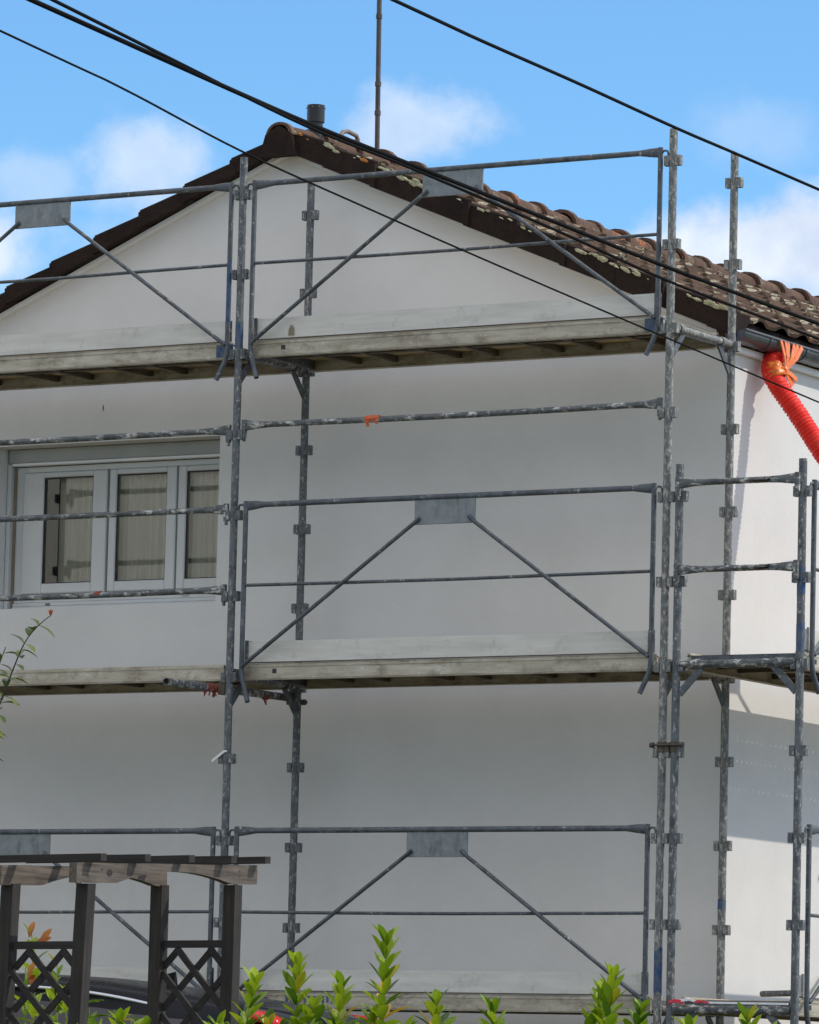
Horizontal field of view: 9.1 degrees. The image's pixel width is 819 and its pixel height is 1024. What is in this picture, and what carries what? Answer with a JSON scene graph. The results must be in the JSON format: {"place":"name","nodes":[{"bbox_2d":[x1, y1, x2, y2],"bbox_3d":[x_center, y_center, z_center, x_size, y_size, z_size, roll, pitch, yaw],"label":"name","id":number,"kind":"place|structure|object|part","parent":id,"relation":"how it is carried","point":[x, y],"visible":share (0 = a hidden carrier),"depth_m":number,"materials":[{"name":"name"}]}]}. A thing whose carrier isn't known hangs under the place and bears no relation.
{"place":"outdoors","nodes":[
{"label":"outdoors","id":0,"kind":"place"},
{"bbox_2d":[0,30,818,402],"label":"overhead cable","id":1,"kind":"object","parent":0,"point":[378,212],"visible":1,"depth_m":17.69,"materials":[{"name":"rubber"}]},
{"bbox_2d":[0,0,818,295],"label":"sky","id":2,"kind":"structure","parent":0,"point":[739,76],"materials":[{"name":"blue"}]},
{"bbox_2d":[26,0,818,325],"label":"overhead cable","id":3,"kind":"object","parent":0,"point":[238,92],"visible":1,"depth_m":16.98,"materials":[{"name":"rubber"}]},
{"bbox_2d":[50,0,818,339],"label":"overhead cable","id":4,"kind":"object","parent":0,"point":[430,176],"visible":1,"depth_m":17.14,"materials":[{"name":"rubber"}]},
{"bbox_2d":[390,0,818,190],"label":"overhead cable","id":5,"kind":"object","parent":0,"point":[420,12],"visible":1,"depth_m":17.88,"materials":[{"name":"rubber"}]},
{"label":"ground","id":6,"kind":"structure","parent":0,"visible":0},
{"bbox_2d":[0,609,53,761],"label":"garden shrub","id":7,"kind":"object","parent":6,"relation":"on","point":[29,631],"visible":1,"depth_m":20.84,"materials":[{"name":"green plant"}]},
{"bbox_2d":[14,921,133,1023],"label":"laurel shrub","id":8,"kind":"object","parent":6,"relation":"on","point":[33,973],"visible":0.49,"depth_m":26.26,"materials":[{"name":"green plant"}]},
{"bbox_2d":[53,1006,150,1023],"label":"laurel shrub","id":9,"kind":"object","parent":6,"relation":"on","point":[119,1015],"visible":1,"depth_m":20.62,"materials":[{"name":"green plant"}]},
{"bbox_2d":[0,853,270,1023],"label":"pergola","id":10,"kind":"object","parent":6,"relation":"on","point":[149,870],"visible":1,"depth_m":24.99,"materials":[{"name":"brown wood"}]},
{"bbox_2d":[13,972,377,1023],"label":"parked car","id":11,"kind":"object","parent":6,"relation":"on","point":[116,993],"visible":0.39,"depth_m":27.47,"materials":[{"name":"black paint"}]},
{"bbox_3d":[-2.204,2.768,27.661,2.350,0.452,0.295,-2,-8,30],"label":"side window","id":12,"kind":"part","parent":11,"relation":"part of","materials":[{"name":"grey glass"}]},
{"bbox_3d":[-0.449,2.808,27.482,0.340,0.322,1.188,-2,-8,30],"label":"rear window","id":13,"kind":"part","parent":11,"relation":"part of","materials":[{"name":"grey glass"}]},
{"bbox_2d":[202,966,274,1023],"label":"laurel shrub","id":14,"kind":"object","parent":6,"relation":"on","point":[252,987],"visible":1,"depth_m":20.32,"materials":[{"name":"green plant"}]},
{"bbox_2d":[213,157,318,990],"bbox_3d":[-0.904,1.165,31.933,0.140,6.685,0.940,-2,-8,30],"label":"scaffold frame","id":15,"kind":"object","parent":6,"relation":"on","point":[234,515],"visible":0.89,"depth_m":31.93,"materials":[{"name":"metal"}]},
{"bbox_2d":[0,584,226,605],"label":"guard rail","id":16,"kind":"object","parent":15,"relation":"attached to","point":[217,590],"visible":1,"depth_m":32.06,"materials":[{"name":"metal"}]},
{"bbox_2d":[0,503,228,524],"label":"guard rail","id":17,"kind":"object","parent":15,"relation":"attached to","point":[220,509],"visible":1,"depth_m":32.12,"materials":[{"name":"metal"}]},
{"bbox_2d":[0,424,231,445],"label":"guard rail","id":18,"kind":"object","parent":15,"relation":"attached to","point":[222,430],"visible":1,"depth_m":32.18,"materials":[{"name":"metal"}]},
{"bbox_2d":[0,182,239,380],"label":"guardrail gate","id":19,"kind":"structure","parent":15,"relation":"attached to","point":[47,212],"depth_m":32.38,"materials":[{"name":"metal"}]},
{"bbox_2d":[0,665,281,695],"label":"deck","id":20,"kind":"structure","parent":15,"relation":"on","point":[105,680],"depth_m":32.30,"materials":[{"name":"wood"}]},
{"bbox_2d":[211,750,226,761],"bbox_3d":[-1.153,1.495,31.548,0.119,0.072,0.055,2,-6,-3],"label":"tape","id":21,"kind":"object","parent":15,"relation":"attached to","point":[218,755],"visible":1,"depth_m":31.54,"materials":[{"name":"white plastic"}]},
{"bbox_2d":[163,678,307,704],"bbox_3d":[-1.048,1.103,31.757,0.186,0.107,1.451,-2,-8,30],"label":"tie tube","id":22,"kind":"object","parent":15,"relation":"attached to","point":[219,688],"visible":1,"depth_m":31.61,"materials":[{"name":"paint"}]},
{"bbox_2d":[242,397,662,441],"bbox_3d":[0.224,-0.554,31.012,2.912,0.133,0.060,-2,-8,30],"label":"guard rail","id":23,"kind":"object","parent":15,"relation":"attached to","point":[657,403],"visible":1,"depth_m":30.99,"materials":[{"name":"metal"}]},
{"bbox_2d":[244,654,710,688],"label":"deck","id":24,"kind":"structure","parent":15,"relation":"attached to","point":[488,671],"depth_m":31.12,"materials":[{"name":"wood"}]},
{"bbox_2d":[244,629,654,663],"bbox_3d":[0.214,0.810,30.918,2.814,0.142,0.045,-2,-8,30],"label":"toe board","id":25,"kind":"object","parent":24,"relation":"on","point":[488,646],"visible":1,"depth_m":30.89,"materials":[{"name":"metal"}]},
{"bbox_2d":[253,316,718,372],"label":"deck","id":26,"kind":"structure","parent":15,"relation":"on","point":[589,338],"depth_m":31.40,"materials":[{"name":"grey metal"}]},
{"bbox_2d":[254,292,661,340],"bbox_3d":[0.263,-1.176,31.144,2.814,0.142,0.045,-2,-8,30],"label":"toe board","id":27,"kind":"object","parent":26,"relation":"on","point":[484,315],"visible":0.99,"depth_m":31.12,"materials":[{"name":"metal"}]},
{"bbox_3d":[-2.241,3.064,32.484,2.862,0.099,0.728,-2,-8,30],"label":"deck","id":28,"kind":"object","parent":15,"relation":"on","visible":0},
{"bbox_2d":[16,966,213,986],"bbox_3d":[-2.422,2.906,32.205,2.814,0.142,0.045,-2,-8,30],"label":"toe board","id":29,"kind":"object","parent":28,"relation":"on","point":[141,974],"visible":0.27,"depth_m":31.80,"materials":[{"name":"metal"}]},
{"bbox_2d":[279,950,372,1023],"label":"laurel shrub","id":30,"kind":"object","parent":6,"relation":"on","point":[303,1013],"visible":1,"depth_m":20.20,"materials":[{"name":"green plant"}]},
{"bbox_2d":[353,924,457,1023],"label":"laurel shrub","id":31,"kind":"object","parent":6,"relation":"on","point":[384,971],"visible":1,"depth_m":20.02,"materials":[{"name":"green plant"}]},
{"bbox_2d":[0,104,818,1023],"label":"house","id":32,"kind":"structure","parent":6,"relation":"on","point":[552,754],"depth_m":32.30,"materials":[{"name":"paint"}]},
{"bbox_2d":[3,439,219,608],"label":"window","id":33,"kind":"structure","parent":32,"relation":"in","point":[179,551],"depth_m":33.68,"materials":[{"name":"plastic"}]},
{"bbox_2d":[374,0,381,149],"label":"antenna mast","id":34,"kind":"object","parent":32,"relation":"on","point":[377,113],"visible":0.88,"depth_m":34.01,"materials":[{"name":"metal"}]},
{"bbox_2d":[761,340,818,463],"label":"drain hose","id":35,"kind":"object","parent":32,"relation":"hanging from","point":[774,369],"visible":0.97,"depth_m":31.41,"materials":[{"name":"red plastic"}]},
{"bbox_2d":[477,994,507,1023],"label":"laurel shrub","id":36,"kind":"object","parent":6,"relation":"on","point":[492,1005],"visible":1,"depth_m":19.77,"materials":[{"name":"green plant"}]},
{"bbox_2d":[581,961,653,1023],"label":"laurel shrub","id":37,"kind":"object","parent":6,"relation":"on","point":[606,994],"visible":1,"depth_m":19.53,"materials":[{"name":"green plant"}]},
{"bbox_2d":[649,128,743,1023],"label":"scaffold frame","id":38,"kind":"object","parent":6,"relation":"on","point":[729,346],"visible":0.94,"depth_m":30.42,"materials":[{"name":"paint"}]},
{"bbox_2d":[228,824,656,1011],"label":"guardrail gate","id":39,"kind":"structure","parent":38,"relation":"attached to","point":[446,841],"depth_m":30.67,"materials":[{"name":"metal"}]},
{"bbox_2d":[238,483,662,702],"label":"guardrail gate","id":40,"kind":"structure","parent":38,"relation":"attached to","point":[451,508],"depth_m":30.93,"materials":[{"name":"metal"}]},
{"bbox_2d":[247,147,668,378],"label":"guardrail gate","id":41,"kind":"structure","parent":38,"relation":"attached to","point":[472,175],"depth_m":31.16,"materials":[{"name":"metal"}]},
{"bbox_2d":[239,991,705,1016],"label":"deck","id":42,"kind":"structure","parent":38,"relation":"on","point":[530,1004],"depth_m":30.55,"materials":[{"name":"metal"}]},
{"bbox_2d":[285,996,331,1002],"bbox_3d":[-0.565,2.941,31.085,0.433,0.042,0.001,-2,-8,30],"label":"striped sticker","id":43,"kind":"object","parent":42,"relation":"attached to","point":[304,999],"visible":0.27,"depth_m":31.11,"materials":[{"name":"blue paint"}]},
{"bbox_2d":[239,968,648,995],"bbox_3d":[0.166,2.797,30.692,2.814,0.142,0.045,-2,-8,30],"label":"toe board","id":44,"kind":"object","parent":42,"relation":"on","point":[502,982],"visible":0.73,"depth_m":30.59,"materials":[{"name":"metal"}]},
{"bbox_2d":[671,1001,776,1023],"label":"laurel shrub","id":45,"kind":"object","parent":6,"relation":"on","point":[746,1015],"visible":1,"depth_m":19.24,"materials":[{"name":"green plant"}]},
{"bbox_2d":[666,458,812,1023],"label":"scaffold frame","id":46,"kind":"object","parent":6,"relation":"on","point":[797,836],"visible":1,"depth_m":29.73,"materials":[{"name":"metal"}]},
{"bbox_2d":[649,742,684,752],"bbox_3d":[1.507,1.370,30.004,0.222,0.060,0.084,-2,-8,30],"label":"coupler","id":47,"kind":"object","parent":46,"relation":"attached to","point":[670,747],"visible":1,"depth_m":29.99,"materials":[{"name":"metal"}]},
{"bbox_2d":[668,998,787,1004],"bbox_3d":[1.825,2.810,29.588,0.765,0.036,0.038,-2,-8,30],"label":"hazard tape","id":48,"kind":"object","parent":46,"relation":"on","point":[682,1001],"visible":1,"depth_m":29.62,"materials":[{"name":"red plastic"}]},
{"bbox_2d":[673,560,798,586],"bbox_3d":[1.891,0.356,29.867,0.802,0.133,0.037,-2,-8,30],"label":"guard rail","id":49,"kind":"object","parent":46,"relation":"attached to","point":[793,566],"visible":1,"depth_m":29.85,"materials":[{"name":"metal"}]},
{"bbox_2d":[675,472,800,499],"bbox_3d":[1.904,-0.150,29.925,0.802,0.133,0.037,-2,-8,30],"label":"guard rail","id":50,"kind":"object","parent":46,"relation":"attached to","point":[792,478],"visible":1,"depth_m":29.91,"materials":[{"name":"metal"}]},
{"bbox_2d":[681,997,818,1021],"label":"deck","id":51,"kind":"structure","parent":46,"relation":"on","point":[814,1010],"depth_m":29.77,"materials":[{"name":"metal"}]},
{"bbox_2d":[760,990,790,996],"bbox_3d":[2.138,2.783,29.785,0.036,0.039,0.336,6,-8,-33],"label":"short tube","id":52,"kind":"object","parent":51,"relation":"on","point":[780,993],"visible":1,"depth_m":29.79,"materials":[{"name":"metal"}]},
{"bbox_2d":[799,974,818,999],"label":"toe board","id":53,"kind":"object","parent":51,"relation":"on","point":[814,982],"visible":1,"depth_m":29.71,"materials":[{"name":"metal"}]},
{"bbox_2d":[687,651,818,692],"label":"deck","id":54,"kind":"structure","parent":46,"relation":"on","point":[765,675],"depth_m":30.49,"materials":[{"name":"metal"}]},
{"bbox_2d":[805,627,818,651],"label":"toe board","id":55,"kind":"object","parent":54,"relation":"on","point":[807,635],"visible":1,"depth_m":29.84,"materials":[{"name":"metal"}]},
{"bbox_3d":[-3.493,1.274,33.446,0.140,6.685,0.940,-2,-8,30],"label":"scaffold frame","id":56,"kind":"object","parent":6,"relation":"on","visible":0},
{"bbox_2d":[0,827,220,987],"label":"guardrail gate","id":57,"kind":"structure","parent":56,"relation":"attached to","point":[25,841],"depth_m":31.89,"materials":[{"name":"metal"}]},
{"bbox_2d":[0,343,290,390],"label":"deck","id":58,"kind":"structure","parent":56,"relation":"on","point":[156,364],"depth_m":32.69,"materials":[{"name":"grey wood"}]},
{"bbox_2d":[0,321,231,356],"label":"toe board","id":59,"kind":"object","parent":58,"relation":"on","point":[106,339],"visible":1,"depth_m":32.38,"materials":[{"name":"wood"}]},
{"bbox_3d":[3.389,2.340,32.287,0.940,4.640,0.140,-2,-8,30],"label":"scaffold frame","id":60,"kind":"object","parent":6,"relation":"on","visible":0},
{"bbox_2d":[804,824,818,1023],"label":"guardrail gate","id":61,"kind":"structure","parent":60,"relation":"attached to","point":[811,829],"depth_m":29.60,"materials":[{"name":"metal"}]},
{"bbox_2d":[809,479,818,694],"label":"guardrail gate","id":62,"kind":"structure","parent":60,"relation":"attached to","point":[813,653],"depth_m":29.82,"materials":[{"name":"metal"}]}
]}

